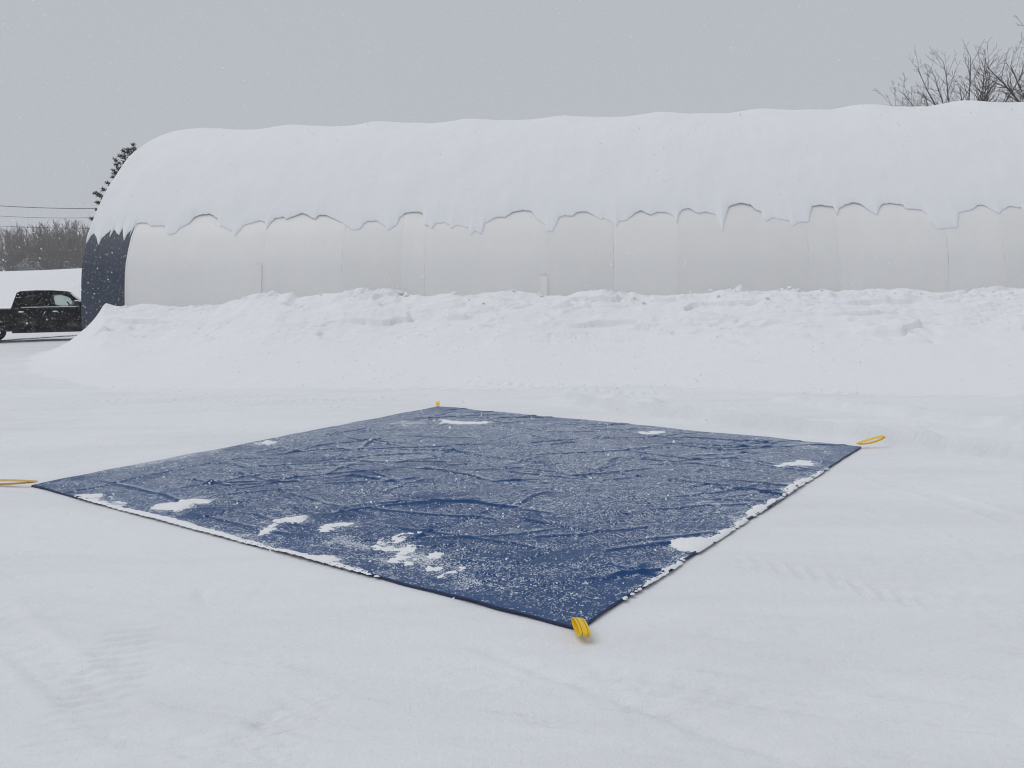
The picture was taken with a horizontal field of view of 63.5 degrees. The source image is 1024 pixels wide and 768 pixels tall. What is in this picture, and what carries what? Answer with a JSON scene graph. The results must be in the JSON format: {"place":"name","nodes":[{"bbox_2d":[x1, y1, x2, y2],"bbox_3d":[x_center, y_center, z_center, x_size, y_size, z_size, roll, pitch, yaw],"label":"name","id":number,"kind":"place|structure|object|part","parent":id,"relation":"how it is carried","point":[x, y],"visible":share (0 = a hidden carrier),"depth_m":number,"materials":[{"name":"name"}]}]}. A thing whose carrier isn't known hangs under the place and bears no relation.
{"place":"outdoors","nodes":[
{"label":"outdoors","id":0,"kind":"place"},
{"bbox_2d":[0,268,81,322],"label":"snow hill","id":1,"kind":"structure","parent":0,"point":[66,282],"depth_m":51.57,"materials":[{"name":"white snow"}]},
{"bbox_2d":[0,253,73,270],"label":"bushes","id":2,"kind":"object","parent":1,"relation":"on","point":[23,267],"visible":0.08,"depth_m":132.73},
{"bbox_2d":[0,217,89,270],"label":"wood","id":3,"kind":"object","parent":1,"relation":"on","point":[73,241],"visible":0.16,"depth_m":143.73,"materials":[{"name":"brown plant"}]},
{"bbox_2d":[88,142,136,220],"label":"spruce tree","id":4,"kind":"object","parent":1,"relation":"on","point":[124,157],"visible":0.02,"depth_m":45.41,"materials":[{"name":"green plant"}]},
{"bbox_2d":[6,206,97,208],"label":"power line","id":5,"kind":"object","parent":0,"point":[57,208],"visible":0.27,"depth_m":60.87,"materials":[{"name":"grey metal"}]},
{"bbox_2d":[0,332,1023,767],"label":"ground","id":6,"kind":"structure","parent":0,"point":[770,638],"depth_m":4.35,"materials":[{"name":"white snow"}]},
{"bbox_2d":[0,335,75,340],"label":"bare road strip","id":7,"kind":"object","parent":6,"relation":"on","point":[37,337],"visible":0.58,"depth_m":33.48,"materials":[{"name":"grey asphalt"}]},
{"bbox_2d":[0,290,81,339],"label":"pickup truck","id":8,"kind":"object","parent":6,"relation":"on","point":[14,317],"visible":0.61,"depth_m":31.35,"materials":[{"name":"black paint"}]},
{"bbox_3d":[-18.112,-2.450,31.187,1.110,0.851,0.100,-4,7,-24],"label":"rear door","id":9,"kind":"part","parent":8,"relation":"part of","materials":[{"name":"black paint"}]},
{"bbox_3d":[-18.124,-3.172,31.260,0.896,0.535,0.157,-4,7,-24],"label":"rear window","id":10,"kind":"part","parent":8,"relation":"part of","materials":[{"name":"black glass"}]},
{"bbox_3d":[-17.164,-3.242,31.686,1.030,0.555,0.162,-4,7,-24],"label":"front window","id":11,"kind":"part","parent":8,"relation":"part of","materials":[{"name":"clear glass"}]},
{"bbox_3d":[-17.055,-2.516,31.654,1.175,0.851,0.100,-4,7,-24],"label":"front door","id":12,"kind":"part","parent":8,"relation":"part of","materials":[{"name":"black paint"}]},
{"bbox_2d":[0,402,884,636],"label":"blue tarp","id":13,"kind":"object","parent":6,"relation":"on","point":[526,576],"visible":0.99,"depth_m":7.08,"materials":[{"name":"plastic"}]},
{"bbox_2d":[150,498,214,511],"bbox_3d":[-2.728,0.988,6.844,0.411,0.030,0.461,3,7,26],"label":"snow patch","id":14,"kind":"object","parent":13,"relation":"on","point":[181,504],"visible":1,"depth_m":6.78,"materials":[{"name":"white snow"}]},
{"bbox_2d":[78,497,371,574],"bbox_3d":[-2.272,1.067,6.121,3.517,0.022,0.128,4,8,35],"label":"snow patch","id":15,"kind":"object","parent":13,"relation":"on","point":[186,524],"visible":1,"depth_m":6.04,"materials":[{"name":"white snow"}]},
{"bbox_2d":[260,440,276,445],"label":"snow patch","id":16,"kind":"object","parent":13,"relation":"on","point":[267,442],"visible":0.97,"depth_m":9.59,"materials":[{"name":"white snow"}]},
{"bbox_2d":[258,515,307,535],"bbox_3d":[-1.757,1.050,6.192,0.254,0.029,0.580,3,7,30],"label":"snow patch","id":17,"kind":"object","parent":13,"relation":"on","point":[299,519],"visible":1,"depth_m":6.26,"materials":[{"name":"white snow"}]},
{"bbox_2d":[304,554,342,562],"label":"snow patch","id":18,"kind":"object","parent":13,"relation":"on","point":[327,558],"visible":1,"depth_m":5.38,"materials":[{"name":"white snow"}]},
{"bbox_2d":[317,522,353,531],"bbox_3d":[-1.314,1.057,6.118,0.260,0.024,0.290,-1,6,0],"label":"snow patch","id":19,"kind":"object","parent":13,"relation":"on","point":[326,527],"visible":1,"depth_m":6.13,"materials":[{"name":"white snow"}]},
{"bbox_2d":[74,442,828,599],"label":"snow crumbs","id":20,"kind":"object","parent":13,"relation":"on","point":[400,554],"visible":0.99,"depth_m":5.58,"materials":[{"name":"white snow"}]},
{"bbox_2d":[439,419,489,423],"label":"snow patch","id":21,"kind":"object","parent":13,"relation":"on","point":[459,422],"visible":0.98,"depth_m":10.86,"materials":[{"name":"white snow"}]},
{"bbox_2d":[638,431,665,433],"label":"snow patch","id":22,"kind":"object","parent":13,"relation":"on","point":[650,432],"visible":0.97,"depth_m":9.98,"materials":[{"name":"white snow"}]},
{"bbox_2d":[640,557,685,586],"bbox_3d":[0.937,1.146,5.073,0.074,0.027,0.654,4,8,33],"label":"snow patch","id":23,"kind":"object","parent":13,"relation":"on","point":[667,569],"visible":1,"depth_m":5.07,"materials":[{"name":"white snow"}]},
{"bbox_2d":[669,520,746,551],"bbox_3d":[1.361,1.046,5.844,0.284,0.046,0.933,4,8,36],"label":"snow patch","id":24,"kind":"object","parent":13,"relation":"on","point":[693,544],"visible":1,"depth_m":5.61,"materials":[{"name":"white snow"}]},
{"bbox_2d":[746,496,783,515],"bbox_3d":[1.990,0.961,6.578,0.132,0.028,0.748,4,8,36],"label":"snow patch","id":25,"kind":"object","parent":13,"relation":"on","point":[759,508],"visible":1,"depth_m":6.48,"materials":[{"name":"white snow"}]},
{"bbox_2d":[774,460,816,466],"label":"snow patch","id":26,"kind":"object","parent":13,"relation":"on","point":[804,462],"visible":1,"depth_m":8.11,"materials":[{"name":"white snow"}]},
{"bbox_2d":[781,477,812,490],"bbox_3d":[2.507,0.875,7.288,0.135,0.030,0.684,4,8,36],"label":"snow patch","id":27,"kind":"object","parent":13,"relation":"on","point":[808,479],"visible":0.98,"depth_m":7.34,"materials":[{"name":"white snow"}]},
{"bbox_2d":[23,284,1023,398],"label":"snow bank","id":28,"kind":"structure","parent":6,"relation":"on","point":[773,358],"depth_m":19.80,"materials":[{"name":"white snow"}]},
{"bbox_2d":[877,73,928,106],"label":"bare tree","id":29,"kind":"object","parent":6,"relation":"on","point":[911,92],"visible":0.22,"depth_m":45.57,"materials":[{"name":"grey plant"}]},
{"bbox_2d":[894,46,1007,106],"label":"bare tree","id":30,"kind":"object","parent":6,"relation":"on","point":[947,90],"visible":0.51,"depth_m":48.53,"materials":[{"name":"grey plant"}]},
{"bbox_2d":[947,39,1023,101],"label":"bare tree","id":31,"kind":"object","parent":6,"relation":"on","point":[983,92],"visible":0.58,"depth_m":46.26,"materials":[{"name":"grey plant"}]},
{"bbox_2d":[966,80,1023,101],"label":"bare tree","id":32,"kind":"object","parent":6,"relation":"on","point":[1005,94],"visible":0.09,"depth_m":49.51,"materials":[{"name":"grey plant"}]},
{"bbox_2d":[972,15,1023,101],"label":"bare tree","id":33,"kind":"object","parent":6,"relation":"on","point":[1009,90],"visible":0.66,"depth_m":42.53,"materials":[{"name":"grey plant"}]},
{"bbox_2d":[0,0,1023,746],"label":"falling snow","id":34,"kind":"structure","parent":0,"point":[510,218],"depth_m":10.90,"materials":[{"name":"white snow"}]},
{"bbox_2d":[0,0,1023,253],"label":"sky","id":35,"kind":"structure","parent":0,"point":[872,71],"materials":[{"name":"grey"}]},
{"bbox_2d":[81,203,1023,329],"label":"arched building","id":36,"kind":"structure","parent":0,"point":[798,244],"depth_m":23.48,"materials":[{"name":"fabric"}]},
{"bbox_2d":[86,100,1023,244],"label":"roof snow","id":37,"kind":"structure","parent":36,"relation":"on","point":[577,168],"depth_m":25.09,"materials":[{"name":"white snow"}]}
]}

